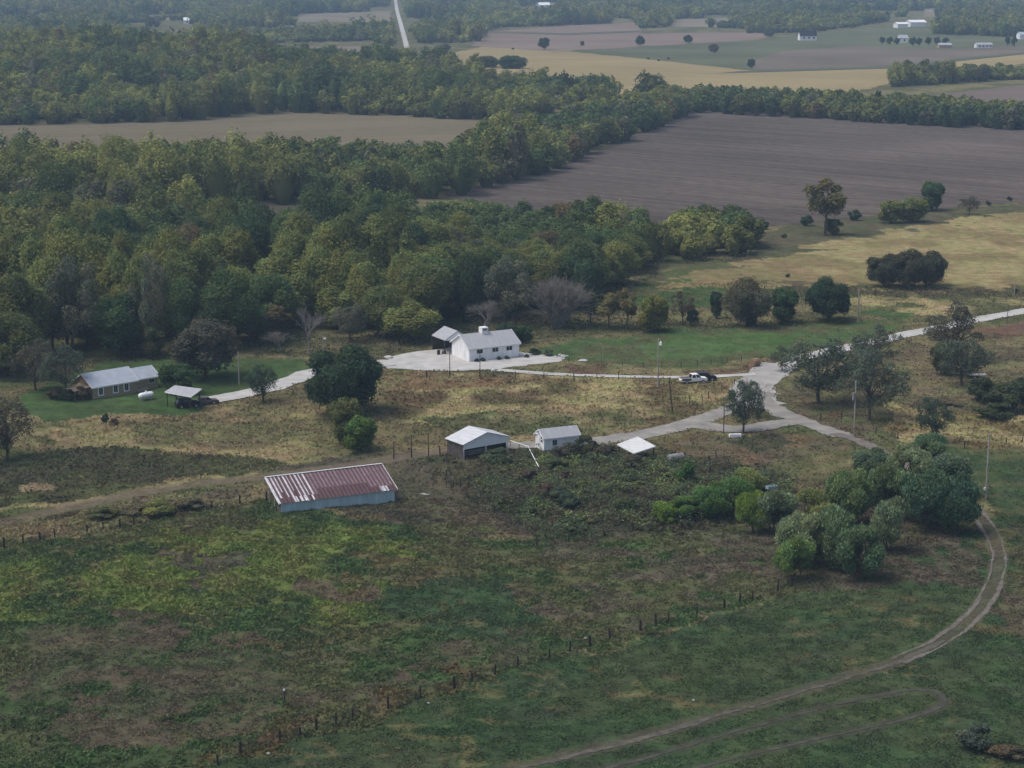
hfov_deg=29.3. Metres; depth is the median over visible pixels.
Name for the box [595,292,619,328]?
tree
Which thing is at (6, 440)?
tree
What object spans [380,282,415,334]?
woodland tree
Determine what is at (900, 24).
metal barn
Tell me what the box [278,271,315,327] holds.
woodland tree
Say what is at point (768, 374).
gravel road
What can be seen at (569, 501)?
shrub
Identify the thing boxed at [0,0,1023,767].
ground
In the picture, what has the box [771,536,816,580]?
willow tree
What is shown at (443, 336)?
open shed
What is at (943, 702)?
dirt track
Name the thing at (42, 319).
woodland tree
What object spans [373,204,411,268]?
woodland tree
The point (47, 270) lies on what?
woodland tree
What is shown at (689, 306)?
tree
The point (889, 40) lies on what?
evergreen tree
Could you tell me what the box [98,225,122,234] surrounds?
woodland tree
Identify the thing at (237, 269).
woodland tree
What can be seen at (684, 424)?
gravel road
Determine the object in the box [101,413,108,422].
shrub
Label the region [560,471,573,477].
shrub
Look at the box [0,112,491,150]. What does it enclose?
stubble field
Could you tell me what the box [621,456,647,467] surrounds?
shrub
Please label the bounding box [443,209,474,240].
woodland tree
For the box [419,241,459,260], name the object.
woodland tree
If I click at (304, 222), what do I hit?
woodland tree
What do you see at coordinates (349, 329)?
woodland tree
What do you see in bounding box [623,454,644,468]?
shrub
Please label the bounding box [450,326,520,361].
white house
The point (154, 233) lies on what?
woodland tree
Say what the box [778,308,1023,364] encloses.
gravel road
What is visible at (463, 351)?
door
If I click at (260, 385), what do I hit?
tree
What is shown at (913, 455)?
willow tree
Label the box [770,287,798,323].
tree
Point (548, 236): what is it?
woodland tree
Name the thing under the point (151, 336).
tree
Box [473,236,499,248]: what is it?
woodland tree
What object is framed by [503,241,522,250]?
woodland tree
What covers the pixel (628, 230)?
woodland tree
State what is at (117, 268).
woodland tree
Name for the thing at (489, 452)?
shrub
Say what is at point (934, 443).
willow tree
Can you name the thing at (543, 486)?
shrub
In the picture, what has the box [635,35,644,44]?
tree
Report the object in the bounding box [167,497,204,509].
shrub
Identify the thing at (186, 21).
farmhouse
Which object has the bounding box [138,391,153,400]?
propane tank
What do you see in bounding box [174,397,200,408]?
parked car
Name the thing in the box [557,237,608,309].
woodland tree
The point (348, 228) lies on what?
woodland tree
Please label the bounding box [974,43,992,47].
farm shed
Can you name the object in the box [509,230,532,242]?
woodland tree
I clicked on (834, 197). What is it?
tree
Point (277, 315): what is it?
woodland tree
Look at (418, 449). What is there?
wire fence
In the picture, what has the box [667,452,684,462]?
steel tank
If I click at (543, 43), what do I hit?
tree
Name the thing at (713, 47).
tree
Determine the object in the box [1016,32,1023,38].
farmhouse
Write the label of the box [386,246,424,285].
woodland tree
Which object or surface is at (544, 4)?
farmhouse
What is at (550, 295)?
bare tree
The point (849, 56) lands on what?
harvested field
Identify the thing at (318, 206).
woodland tree
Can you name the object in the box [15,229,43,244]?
woodland tree
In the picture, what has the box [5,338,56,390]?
tree
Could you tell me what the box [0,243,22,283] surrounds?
woodland tree
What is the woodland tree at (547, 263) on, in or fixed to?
on the ground at (980, 246)
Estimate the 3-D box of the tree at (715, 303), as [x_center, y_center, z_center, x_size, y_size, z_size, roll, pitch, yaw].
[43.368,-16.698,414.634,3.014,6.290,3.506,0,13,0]
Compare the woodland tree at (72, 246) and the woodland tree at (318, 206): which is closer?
the woodland tree at (72, 246)
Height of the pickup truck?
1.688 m
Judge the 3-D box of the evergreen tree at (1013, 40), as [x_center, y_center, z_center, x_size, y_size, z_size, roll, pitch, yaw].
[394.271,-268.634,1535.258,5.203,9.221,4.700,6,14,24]
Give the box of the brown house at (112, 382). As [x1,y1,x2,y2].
[64,365,158,400]
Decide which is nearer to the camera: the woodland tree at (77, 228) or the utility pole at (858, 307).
the utility pole at (858, 307)
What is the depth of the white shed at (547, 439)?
305.14 m
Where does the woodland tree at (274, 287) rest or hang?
on the ground at (980, 246)
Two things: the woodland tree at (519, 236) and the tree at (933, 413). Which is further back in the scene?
the woodland tree at (519, 236)
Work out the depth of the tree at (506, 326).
385.99 m
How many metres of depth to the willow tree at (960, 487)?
259.96 m
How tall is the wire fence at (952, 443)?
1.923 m
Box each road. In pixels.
[394,0,409,47]
[506,392,780,448]
[688,418,811,431]
[729,362,796,407]
[745,396,853,436]
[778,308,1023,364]
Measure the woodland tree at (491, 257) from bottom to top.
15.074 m
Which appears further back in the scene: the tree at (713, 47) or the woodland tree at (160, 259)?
the tree at (713, 47)
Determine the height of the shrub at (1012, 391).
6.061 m
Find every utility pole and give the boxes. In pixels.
[238,352,239,384]
[657,338,661,386]
[669,378,672,412]
[852,381,856,427]
[857,289,859,322]
[983,433,989,498]
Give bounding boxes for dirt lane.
[830,433,909,469]
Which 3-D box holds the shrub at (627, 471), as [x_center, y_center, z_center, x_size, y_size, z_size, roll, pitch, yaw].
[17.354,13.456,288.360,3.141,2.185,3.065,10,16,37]
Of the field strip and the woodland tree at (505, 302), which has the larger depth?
the field strip
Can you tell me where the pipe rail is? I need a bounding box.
[510,440,538,468]
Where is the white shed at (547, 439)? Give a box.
[533,425,580,451]
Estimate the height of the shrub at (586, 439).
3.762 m
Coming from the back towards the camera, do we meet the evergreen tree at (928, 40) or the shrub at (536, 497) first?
the evergreen tree at (928, 40)
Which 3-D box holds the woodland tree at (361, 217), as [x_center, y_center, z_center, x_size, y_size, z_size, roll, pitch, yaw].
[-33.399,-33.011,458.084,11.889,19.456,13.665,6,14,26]
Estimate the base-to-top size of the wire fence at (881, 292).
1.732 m
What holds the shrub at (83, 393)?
on the ground at (980, 246)
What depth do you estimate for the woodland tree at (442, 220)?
480.13 m
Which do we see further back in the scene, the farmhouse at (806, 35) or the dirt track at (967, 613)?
the farmhouse at (806, 35)
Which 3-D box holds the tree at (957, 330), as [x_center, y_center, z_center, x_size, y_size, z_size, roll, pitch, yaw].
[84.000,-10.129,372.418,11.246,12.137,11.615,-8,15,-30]
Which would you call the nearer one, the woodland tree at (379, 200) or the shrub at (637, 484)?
the shrub at (637, 484)
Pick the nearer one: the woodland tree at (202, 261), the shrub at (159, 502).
the shrub at (159, 502)
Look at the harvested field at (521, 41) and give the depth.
1677.14 m
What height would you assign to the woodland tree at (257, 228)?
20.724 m
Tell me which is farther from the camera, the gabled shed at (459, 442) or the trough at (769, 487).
the gabled shed at (459, 442)
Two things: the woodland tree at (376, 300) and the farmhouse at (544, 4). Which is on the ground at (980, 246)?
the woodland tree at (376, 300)
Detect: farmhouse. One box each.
[183,17,189,23]
[538,2,549,7]
[797,31,816,39]
[897,35,908,42]
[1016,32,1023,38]
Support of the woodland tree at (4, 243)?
on the ground at (980, 246)
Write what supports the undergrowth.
on the ground at (980, 246)
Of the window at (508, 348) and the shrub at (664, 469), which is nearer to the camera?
the shrub at (664, 469)
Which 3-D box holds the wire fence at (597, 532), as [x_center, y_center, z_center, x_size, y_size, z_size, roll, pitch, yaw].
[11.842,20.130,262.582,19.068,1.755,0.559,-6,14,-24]
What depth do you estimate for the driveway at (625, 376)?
359.62 m
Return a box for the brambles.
[0,285,1023,563]
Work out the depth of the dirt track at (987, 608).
233.46 m
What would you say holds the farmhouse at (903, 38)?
on the pasture field at (735, 54)
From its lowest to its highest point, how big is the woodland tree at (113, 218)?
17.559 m
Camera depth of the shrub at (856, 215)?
562.67 m
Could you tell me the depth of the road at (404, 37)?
1916.91 m
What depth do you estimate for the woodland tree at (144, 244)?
406.16 m
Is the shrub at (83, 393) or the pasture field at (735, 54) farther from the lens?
the pasture field at (735, 54)
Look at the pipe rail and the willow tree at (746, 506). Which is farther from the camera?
the pipe rail
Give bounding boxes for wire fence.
[1,491,266,547]
[216,577,792,764]
[262,389,366,416]
[393,446,445,458]
[426,370,659,384]
[536,521,662,545]
[569,355,741,367]
[689,379,734,402]
[709,450,764,474]
[764,285,977,296]
[875,427,1023,448]
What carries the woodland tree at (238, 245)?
on the ground at (980, 246)
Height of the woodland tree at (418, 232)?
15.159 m
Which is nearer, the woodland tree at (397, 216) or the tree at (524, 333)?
the tree at (524, 333)
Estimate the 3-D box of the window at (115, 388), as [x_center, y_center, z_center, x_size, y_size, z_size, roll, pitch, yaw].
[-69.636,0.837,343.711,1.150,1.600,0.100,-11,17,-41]
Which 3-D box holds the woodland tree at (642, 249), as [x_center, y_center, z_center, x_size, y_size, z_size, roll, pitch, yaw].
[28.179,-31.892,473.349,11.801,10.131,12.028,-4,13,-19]
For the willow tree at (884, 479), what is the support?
on the ground at (980, 246)
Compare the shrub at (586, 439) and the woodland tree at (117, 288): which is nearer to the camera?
the shrub at (586, 439)
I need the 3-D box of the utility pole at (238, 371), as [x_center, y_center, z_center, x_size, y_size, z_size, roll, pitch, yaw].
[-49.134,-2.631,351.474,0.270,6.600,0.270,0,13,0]
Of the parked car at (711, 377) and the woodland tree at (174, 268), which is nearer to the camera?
the parked car at (711, 377)
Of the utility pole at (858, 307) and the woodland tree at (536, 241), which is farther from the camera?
the woodland tree at (536, 241)
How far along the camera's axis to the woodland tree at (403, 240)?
421.39 m
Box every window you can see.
[98,387,103,395]
[113,385,118,393]
[123,383,129,391]
[476,349,482,353]
[492,347,498,352]
[506,345,512,350]
[552,439,557,445]
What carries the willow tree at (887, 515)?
on the ground at (980, 246)
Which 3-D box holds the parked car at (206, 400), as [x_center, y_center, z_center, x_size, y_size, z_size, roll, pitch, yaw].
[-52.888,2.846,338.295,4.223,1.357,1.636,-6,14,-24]
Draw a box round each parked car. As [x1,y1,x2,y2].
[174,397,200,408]
[194,396,218,405]
[694,371,716,381]
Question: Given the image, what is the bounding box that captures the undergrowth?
[0,248,799,375]
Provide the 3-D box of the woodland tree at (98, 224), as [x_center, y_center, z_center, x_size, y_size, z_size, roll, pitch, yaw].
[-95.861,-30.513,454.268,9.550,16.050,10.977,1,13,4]
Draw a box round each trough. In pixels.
[729,433,741,437]
[765,484,777,490]
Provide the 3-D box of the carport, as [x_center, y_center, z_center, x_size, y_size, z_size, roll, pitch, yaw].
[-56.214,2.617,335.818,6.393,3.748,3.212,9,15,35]
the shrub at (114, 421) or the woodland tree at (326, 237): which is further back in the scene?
the woodland tree at (326, 237)
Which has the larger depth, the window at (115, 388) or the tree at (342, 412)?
the window at (115, 388)
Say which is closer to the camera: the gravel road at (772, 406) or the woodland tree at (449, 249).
the gravel road at (772, 406)
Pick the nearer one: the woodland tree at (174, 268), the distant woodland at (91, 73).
the woodland tree at (174, 268)
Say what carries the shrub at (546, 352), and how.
on the gravel yard at (426, 360)
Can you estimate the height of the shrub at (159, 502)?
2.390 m
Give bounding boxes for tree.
[0,232,12,268]
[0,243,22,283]
[0,269,53,366]
[0,309,43,377]
[0,395,38,460]
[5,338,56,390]
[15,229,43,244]
[17,233,48,278]
[22,276,51,359]
[24,228,94,346]
[26,252,75,352]
[35,342,85,389]
[44,212,82,244]
[44,253,102,356]
[56,230,86,250]
[67,217,84,237]
[68,251,108,345]
[78,228,114,266]
[85,219,112,233]
[85,221,116,243]
[86,206,124,229]
[90,290,139,357]
[93,245,144,345]
[96,280,143,348]
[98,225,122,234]
[106,203,140,235]
[106,220,131,235]
[108,228,136,264]
[126,249,171,325]
[128,252,152,316]
[129,231,154,246]
[131,235,161,258]
[132,248,156,326]
[138,322,165,357]
[142,223,189,331]
[145,246,182,334]
[147,222,189,249]
[149,254,204,341]
[157,362,199,389]
[159,274,207,338]
[168,316,241,380]
[171,287,207,335]
[172,242,218,289]
[173,221,206,247]
[179,213,200,227]
[190,215,210,232]
[190,231,228,261]
[194,226,222,246]
[198,266,263,334]
[200,193,239,231]
[201,246,231,272]
[214,208,236,230]
[217,223,262,274]
[224,262,256,279]
[227,206,272,258]
[232,308,276,344]
[237,201,269,227]
[244,270,299,313]
[244,364,278,402]
[246,312,292,338]
[253,246,311,283]
[260,331,297,352]
[263,305,293,338]
[268,212,292,244]
[268,223,286,253]
[269,207,316,252]
[272,226,308,261]
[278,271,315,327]
[294,305,326,352]
[296,182,341,224]
[297,253,314,315]
[301,341,384,409]
[302,217,352,274]
[303,244,346,319]
[314,284,359,329]
[320,213,336,225]
[324,396,362,442]
[328,210,369,251]
[328,303,368,339]
[335,248,366,293]
[342,414,377,450]
[344,259,390,327]
[345,237,384,272]
[350,205,364,222]
[351,283,404,337]
[352,202,383,230]
[355,211,388,271]
[365,190,388,213]
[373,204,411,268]
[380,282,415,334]
[380,299,441,341]
[381,217,417,267]
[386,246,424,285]
[394,258,455,311]
[407,215,451,243]
[408,220,429,245]
[415,245,457,311]
[415,252,460,310]
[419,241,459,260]
[420,238,452,246]
[436,215,454,225]
[439,227,470,243]
[440,44,450,50]
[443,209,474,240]
[443,240,465,254]
[451,224,495,243]
[452,248,490,322]
[457,240,474,252]
[458,244,494,312]
[464,298,502,326]
[470,239,500,249]
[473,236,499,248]
[475,248,509,314]
[478,55,498,66]
[478,227,494,239]
[481,254,536,322]
[488,251,532,317]
[494,225,529,246]
[496,55,527,68]
[496,322,518,338]
[498,248,531,263]
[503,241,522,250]
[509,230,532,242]
[510,239,529,250]
[515,247,551,253]
[518,325,532,342]
[519,259,534,287]
[522,243,547,255]
[523,236,554,251]
[523,272,597,328]
[527,249,566,307]
[530,229,561,250]
[534,248,561,256]
[538,37,549,47]
[550,227,599,251]
[556,245,569,253]
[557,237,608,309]
[560,237,592,250]
[575,241,610,289]
[580,229,605,247]
[581,291,598,324]
[595,251,623,285]
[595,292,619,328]
[599,227,624,247]
[602,231,633,251]
[603,239,644,284]
[605,232,653,263]
[615,287,636,329]
[617,224,653,263]
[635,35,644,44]
[636,294,669,331]
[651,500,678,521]
[668,291,696,324]
[669,495,699,517]
[683,34,692,41]
[686,309,699,324]
[691,480,732,517]
[708,44,718,51]
[709,291,722,316]
[718,274,773,326]
[719,476,756,512]
[720,379,766,432]
[733,466,769,490]
[734,489,769,532]
[737,379,770,417]
[745,309,756,325]
[747,59,755,66]
[755,488,798,533]
[763,29,774,36]
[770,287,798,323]
[770,346,791,370]
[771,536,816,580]
[773,510,827,558]
[777,337,866,403]
[796,486,829,514]
[802,177,847,235]
[803,275,851,321]
[808,502,835,513]
[814,503,862,567]
[823,218,843,234]
[824,467,875,519]
[833,346,912,420]
[834,522,885,579]
[848,324,903,367]
[851,446,890,474]
[865,253,904,286]
[867,462,911,506]
[869,495,905,551]
[877,199,903,222]
[879,36,884,42]
[883,248,926,286]
[884,442,931,474]
[886,36,892,43]
[894,37,899,43]
[898,467,961,529]
[899,197,930,221]
[909,37,916,44]
[909,432,948,457]
[914,397,958,433]
[915,37,922,45]
[915,249,948,286]
[917,452,973,481]
[920,180,945,210]
[922,298,987,345]
[925,37,931,43]
[929,339,956,374]
[932,470,983,533]
[933,337,995,385]
[934,36,940,43]
[957,196,981,214]
[1005,36,1010,43]
[1011,36,1017,46]
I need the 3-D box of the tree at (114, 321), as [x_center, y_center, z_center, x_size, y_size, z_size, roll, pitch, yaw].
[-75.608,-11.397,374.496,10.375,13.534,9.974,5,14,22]
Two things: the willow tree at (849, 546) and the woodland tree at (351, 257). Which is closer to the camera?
the willow tree at (849, 546)
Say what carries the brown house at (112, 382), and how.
on the ground at (980, 246)
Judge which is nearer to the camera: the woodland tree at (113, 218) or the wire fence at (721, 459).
the wire fence at (721, 459)
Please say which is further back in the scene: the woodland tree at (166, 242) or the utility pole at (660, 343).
the woodland tree at (166, 242)
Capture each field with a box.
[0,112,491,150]
[283,46,372,51]
[297,11,391,21]
[445,109,1023,231]
[446,47,1023,95]
[472,22,773,50]
[551,27,1023,70]
[671,18,728,26]
[746,46,1023,69]
[923,8,994,16]
[923,85,1023,102]
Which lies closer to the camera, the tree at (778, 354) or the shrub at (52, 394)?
the shrub at (52, 394)
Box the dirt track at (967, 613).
[891,519,994,658]
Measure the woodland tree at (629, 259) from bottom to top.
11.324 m
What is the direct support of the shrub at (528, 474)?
on the ground at (980, 246)
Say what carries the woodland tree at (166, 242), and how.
on the ground at (980, 246)
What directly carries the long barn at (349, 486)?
on the ground at (980, 246)
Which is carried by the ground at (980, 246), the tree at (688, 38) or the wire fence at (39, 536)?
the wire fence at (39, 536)
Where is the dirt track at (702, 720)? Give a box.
[517,640,945,767]
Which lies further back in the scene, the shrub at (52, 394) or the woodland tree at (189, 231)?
the woodland tree at (189, 231)
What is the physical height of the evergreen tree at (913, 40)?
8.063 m
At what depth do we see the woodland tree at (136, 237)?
433.27 m
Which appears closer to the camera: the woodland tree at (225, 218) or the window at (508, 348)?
the window at (508, 348)
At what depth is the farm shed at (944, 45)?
1518.69 m
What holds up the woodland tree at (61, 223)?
on the ground at (980, 246)
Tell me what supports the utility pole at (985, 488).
on the ground at (980, 246)
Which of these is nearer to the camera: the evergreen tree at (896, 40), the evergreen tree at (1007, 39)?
the evergreen tree at (1007, 39)
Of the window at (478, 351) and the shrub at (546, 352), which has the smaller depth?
the window at (478, 351)
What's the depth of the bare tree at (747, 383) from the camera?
326.31 m
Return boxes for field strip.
[488,30,641,34]
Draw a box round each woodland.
[0,0,1023,45]
[0,20,1023,193]
[0,130,765,261]
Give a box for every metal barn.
[893,22,907,27]
[905,20,926,26]
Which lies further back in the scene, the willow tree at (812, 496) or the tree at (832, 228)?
the tree at (832, 228)
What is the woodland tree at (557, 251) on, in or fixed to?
on the ground at (980, 246)
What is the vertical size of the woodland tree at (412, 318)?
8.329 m
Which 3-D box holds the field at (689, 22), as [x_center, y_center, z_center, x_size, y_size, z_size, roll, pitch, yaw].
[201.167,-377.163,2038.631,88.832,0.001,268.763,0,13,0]
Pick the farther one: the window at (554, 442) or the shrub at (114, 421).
the shrub at (114, 421)
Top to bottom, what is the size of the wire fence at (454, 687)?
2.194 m
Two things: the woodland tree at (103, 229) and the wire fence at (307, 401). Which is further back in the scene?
the woodland tree at (103, 229)
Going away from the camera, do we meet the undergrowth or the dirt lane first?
the dirt lane
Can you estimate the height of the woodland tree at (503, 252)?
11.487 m
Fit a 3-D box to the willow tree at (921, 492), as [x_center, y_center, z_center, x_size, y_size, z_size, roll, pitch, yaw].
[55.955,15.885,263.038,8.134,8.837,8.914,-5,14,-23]
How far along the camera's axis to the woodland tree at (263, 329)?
384.04 m
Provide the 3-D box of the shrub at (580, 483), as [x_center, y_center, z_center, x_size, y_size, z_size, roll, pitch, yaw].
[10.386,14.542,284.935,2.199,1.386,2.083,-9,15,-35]
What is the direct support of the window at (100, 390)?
in the brown house at (112, 382)
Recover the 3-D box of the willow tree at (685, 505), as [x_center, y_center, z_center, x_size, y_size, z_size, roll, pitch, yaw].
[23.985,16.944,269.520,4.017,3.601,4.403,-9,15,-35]
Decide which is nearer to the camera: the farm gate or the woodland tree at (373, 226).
the farm gate
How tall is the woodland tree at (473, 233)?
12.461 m
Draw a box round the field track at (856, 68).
[725,53,1023,72]
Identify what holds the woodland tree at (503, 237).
on the ground at (980, 246)
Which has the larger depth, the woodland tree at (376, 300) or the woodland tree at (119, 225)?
the woodland tree at (119, 225)
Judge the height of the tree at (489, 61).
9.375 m
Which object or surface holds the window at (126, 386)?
in the brown house at (112, 382)
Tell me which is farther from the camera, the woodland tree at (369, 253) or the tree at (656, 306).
the woodland tree at (369, 253)
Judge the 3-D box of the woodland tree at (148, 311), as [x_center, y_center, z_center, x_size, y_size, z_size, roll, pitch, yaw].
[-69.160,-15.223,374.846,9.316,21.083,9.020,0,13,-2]
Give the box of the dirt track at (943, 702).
[605,689,946,767]
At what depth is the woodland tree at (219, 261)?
413.85 m
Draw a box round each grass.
[0,502,791,761]
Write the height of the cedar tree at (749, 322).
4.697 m
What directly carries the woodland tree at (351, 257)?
on the ground at (980, 246)
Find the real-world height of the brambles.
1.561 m
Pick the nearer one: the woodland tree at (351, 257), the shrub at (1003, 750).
the shrub at (1003, 750)
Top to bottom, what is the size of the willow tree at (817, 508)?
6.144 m
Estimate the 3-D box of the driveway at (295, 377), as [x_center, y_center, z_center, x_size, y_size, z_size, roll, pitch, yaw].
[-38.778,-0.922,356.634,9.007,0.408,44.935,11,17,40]
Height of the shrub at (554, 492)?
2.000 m
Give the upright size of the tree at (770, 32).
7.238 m
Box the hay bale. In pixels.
[750,358,760,366]
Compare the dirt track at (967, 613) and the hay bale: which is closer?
the dirt track at (967, 613)
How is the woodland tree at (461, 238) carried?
on the ground at (980, 246)
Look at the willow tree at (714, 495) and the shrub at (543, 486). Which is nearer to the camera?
the willow tree at (714, 495)
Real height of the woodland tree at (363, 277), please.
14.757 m
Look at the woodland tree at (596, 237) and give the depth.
475.77 m
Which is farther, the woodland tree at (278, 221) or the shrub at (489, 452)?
the woodland tree at (278, 221)
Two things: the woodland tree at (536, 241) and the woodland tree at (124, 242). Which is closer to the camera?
the woodland tree at (124, 242)
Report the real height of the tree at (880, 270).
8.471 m
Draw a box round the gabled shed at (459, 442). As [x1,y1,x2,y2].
[445,426,510,459]
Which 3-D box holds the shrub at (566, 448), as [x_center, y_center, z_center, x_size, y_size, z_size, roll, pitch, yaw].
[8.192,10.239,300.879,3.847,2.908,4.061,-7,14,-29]
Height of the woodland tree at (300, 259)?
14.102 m
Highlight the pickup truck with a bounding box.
[678,373,707,383]
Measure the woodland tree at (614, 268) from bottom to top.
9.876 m
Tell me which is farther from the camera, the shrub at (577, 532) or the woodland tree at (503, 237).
the woodland tree at (503, 237)
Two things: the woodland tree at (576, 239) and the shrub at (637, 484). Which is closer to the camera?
the shrub at (637, 484)
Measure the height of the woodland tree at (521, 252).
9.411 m
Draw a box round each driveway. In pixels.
[208,360,394,401]
[497,369,755,377]
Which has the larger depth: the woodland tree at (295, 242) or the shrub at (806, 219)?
the shrub at (806, 219)
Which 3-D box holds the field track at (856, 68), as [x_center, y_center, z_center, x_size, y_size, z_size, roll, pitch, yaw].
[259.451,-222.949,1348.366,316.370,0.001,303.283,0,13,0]
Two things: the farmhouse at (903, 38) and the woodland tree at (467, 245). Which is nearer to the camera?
the woodland tree at (467, 245)
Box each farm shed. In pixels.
[936,43,951,47]
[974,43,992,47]
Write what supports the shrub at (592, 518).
on the ground at (980, 246)
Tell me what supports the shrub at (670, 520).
on the ground at (980, 246)
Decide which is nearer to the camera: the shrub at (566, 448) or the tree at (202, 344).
the shrub at (566, 448)
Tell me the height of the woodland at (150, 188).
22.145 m
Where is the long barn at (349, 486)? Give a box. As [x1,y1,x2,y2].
[265,463,397,512]
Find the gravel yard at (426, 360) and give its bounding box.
[385,348,564,370]
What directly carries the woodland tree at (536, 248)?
on the ground at (980, 246)
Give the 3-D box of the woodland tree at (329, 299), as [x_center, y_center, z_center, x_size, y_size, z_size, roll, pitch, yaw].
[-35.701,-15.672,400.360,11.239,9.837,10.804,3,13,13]
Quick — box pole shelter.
[617,436,655,458]
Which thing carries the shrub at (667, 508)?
on the ground at (980, 246)
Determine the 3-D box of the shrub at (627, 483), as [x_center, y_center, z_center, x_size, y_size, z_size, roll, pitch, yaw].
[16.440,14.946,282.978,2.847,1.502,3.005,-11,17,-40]
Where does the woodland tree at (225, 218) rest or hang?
on the ground at (980, 246)
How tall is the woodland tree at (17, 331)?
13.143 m
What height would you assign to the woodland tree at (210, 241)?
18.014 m
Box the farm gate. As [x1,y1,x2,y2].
[820,411,842,420]
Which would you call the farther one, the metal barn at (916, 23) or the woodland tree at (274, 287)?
the metal barn at (916, 23)
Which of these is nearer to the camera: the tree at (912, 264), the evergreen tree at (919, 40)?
the tree at (912, 264)
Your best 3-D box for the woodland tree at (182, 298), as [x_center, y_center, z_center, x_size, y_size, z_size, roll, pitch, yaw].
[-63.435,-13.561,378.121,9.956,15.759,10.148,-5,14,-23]
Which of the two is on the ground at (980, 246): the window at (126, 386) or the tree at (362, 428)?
the tree at (362, 428)
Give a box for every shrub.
[46,386,64,398]
[61,389,77,401]
[74,386,89,398]
[86,506,120,519]
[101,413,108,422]
[110,418,118,423]
[120,501,150,515]
[140,497,177,515]
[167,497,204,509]
[480,447,513,460]
[514,469,538,480]
[520,506,542,514]
[526,495,540,504]
[528,348,541,353]
[533,482,552,494]
[542,457,570,467]
[543,349,552,355]
[549,485,566,497]
[553,442,578,456]
[555,491,580,507]
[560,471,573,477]
[562,518,589,532]
[565,525,582,533]
[574,434,598,455]
[576,480,590,486]
[580,513,599,523]
[586,444,618,458]
[603,482,619,489]
[611,468,622,478]
[612,497,635,507]
[616,482,636,491]
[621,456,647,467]
[622,468,638,479]
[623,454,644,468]
[632,480,647,487]
[656,466,672,474]
[657,514,673,524]
[668,485,683,494]
[674,461,695,480]
[761,218,768,228]
[800,215,813,224]
[847,210,861,219]
[953,722,993,748]
[966,377,1004,401]
[970,402,1014,418]
[982,380,1023,411]
[985,743,1023,759]
[1014,377,1023,396]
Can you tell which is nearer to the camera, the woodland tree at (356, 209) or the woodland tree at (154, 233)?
the woodland tree at (154, 233)
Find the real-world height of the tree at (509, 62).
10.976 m
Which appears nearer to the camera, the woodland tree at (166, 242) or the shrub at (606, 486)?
the shrub at (606, 486)
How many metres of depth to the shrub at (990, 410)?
326.40 m
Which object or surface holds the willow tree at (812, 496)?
on the ground at (980, 246)
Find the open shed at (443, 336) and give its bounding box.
[432,326,462,353]
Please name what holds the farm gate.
on the ground at (980, 246)
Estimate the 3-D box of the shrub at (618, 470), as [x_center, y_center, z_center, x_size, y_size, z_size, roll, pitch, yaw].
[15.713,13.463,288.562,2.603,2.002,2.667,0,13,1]
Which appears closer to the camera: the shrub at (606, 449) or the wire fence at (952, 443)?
the shrub at (606, 449)
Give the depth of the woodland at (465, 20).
1976.02 m
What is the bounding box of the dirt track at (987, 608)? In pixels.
[903,503,1007,662]
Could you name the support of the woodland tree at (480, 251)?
on the ground at (980, 246)
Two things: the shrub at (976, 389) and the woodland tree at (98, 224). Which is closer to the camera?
the shrub at (976, 389)
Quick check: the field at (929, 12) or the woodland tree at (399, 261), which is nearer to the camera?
the woodland tree at (399, 261)
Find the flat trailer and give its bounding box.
[969,373,991,378]
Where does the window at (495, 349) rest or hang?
in the white house at (484, 343)
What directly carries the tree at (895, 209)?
on the ground at (980, 246)
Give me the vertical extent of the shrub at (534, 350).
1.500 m
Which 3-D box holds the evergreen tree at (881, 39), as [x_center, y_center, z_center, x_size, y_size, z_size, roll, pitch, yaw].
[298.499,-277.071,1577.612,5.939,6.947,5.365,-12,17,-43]
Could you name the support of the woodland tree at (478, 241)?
on the ground at (980, 246)
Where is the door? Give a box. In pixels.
[462,349,464,359]
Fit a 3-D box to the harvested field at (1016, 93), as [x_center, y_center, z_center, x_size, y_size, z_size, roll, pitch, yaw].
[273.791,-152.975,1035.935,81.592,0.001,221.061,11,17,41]
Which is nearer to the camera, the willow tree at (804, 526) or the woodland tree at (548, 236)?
the willow tree at (804, 526)
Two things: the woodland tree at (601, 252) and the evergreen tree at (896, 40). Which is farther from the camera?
the evergreen tree at (896, 40)
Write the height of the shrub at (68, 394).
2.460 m
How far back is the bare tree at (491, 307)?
393.48 m
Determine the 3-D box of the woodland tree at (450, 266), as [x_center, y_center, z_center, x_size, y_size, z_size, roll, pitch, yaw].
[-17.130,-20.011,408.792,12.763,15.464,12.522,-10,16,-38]
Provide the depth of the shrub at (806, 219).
551.87 m
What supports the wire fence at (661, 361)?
on the ground at (980, 246)
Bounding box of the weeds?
[476,442,797,542]
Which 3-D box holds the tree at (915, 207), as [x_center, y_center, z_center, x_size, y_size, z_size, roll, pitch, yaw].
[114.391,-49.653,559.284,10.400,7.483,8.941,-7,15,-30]
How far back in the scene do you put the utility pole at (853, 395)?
320.32 m
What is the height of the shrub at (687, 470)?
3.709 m
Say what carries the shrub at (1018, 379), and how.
on the ground at (980, 246)
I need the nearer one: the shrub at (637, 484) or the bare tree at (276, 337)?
the shrub at (637, 484)
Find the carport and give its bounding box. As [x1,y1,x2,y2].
[165,385,201,411]
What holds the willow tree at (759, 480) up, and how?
on the ground at (980, 246)
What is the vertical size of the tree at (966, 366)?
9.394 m
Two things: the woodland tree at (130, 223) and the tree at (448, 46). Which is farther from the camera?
the tree at (448, 46)
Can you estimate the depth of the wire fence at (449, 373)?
355.60 m
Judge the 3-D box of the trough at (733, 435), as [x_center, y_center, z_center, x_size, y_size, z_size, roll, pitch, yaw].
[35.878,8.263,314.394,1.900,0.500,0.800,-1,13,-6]
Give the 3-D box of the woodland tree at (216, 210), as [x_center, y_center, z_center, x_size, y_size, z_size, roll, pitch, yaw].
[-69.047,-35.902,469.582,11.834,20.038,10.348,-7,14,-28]
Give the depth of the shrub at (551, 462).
294.13 m

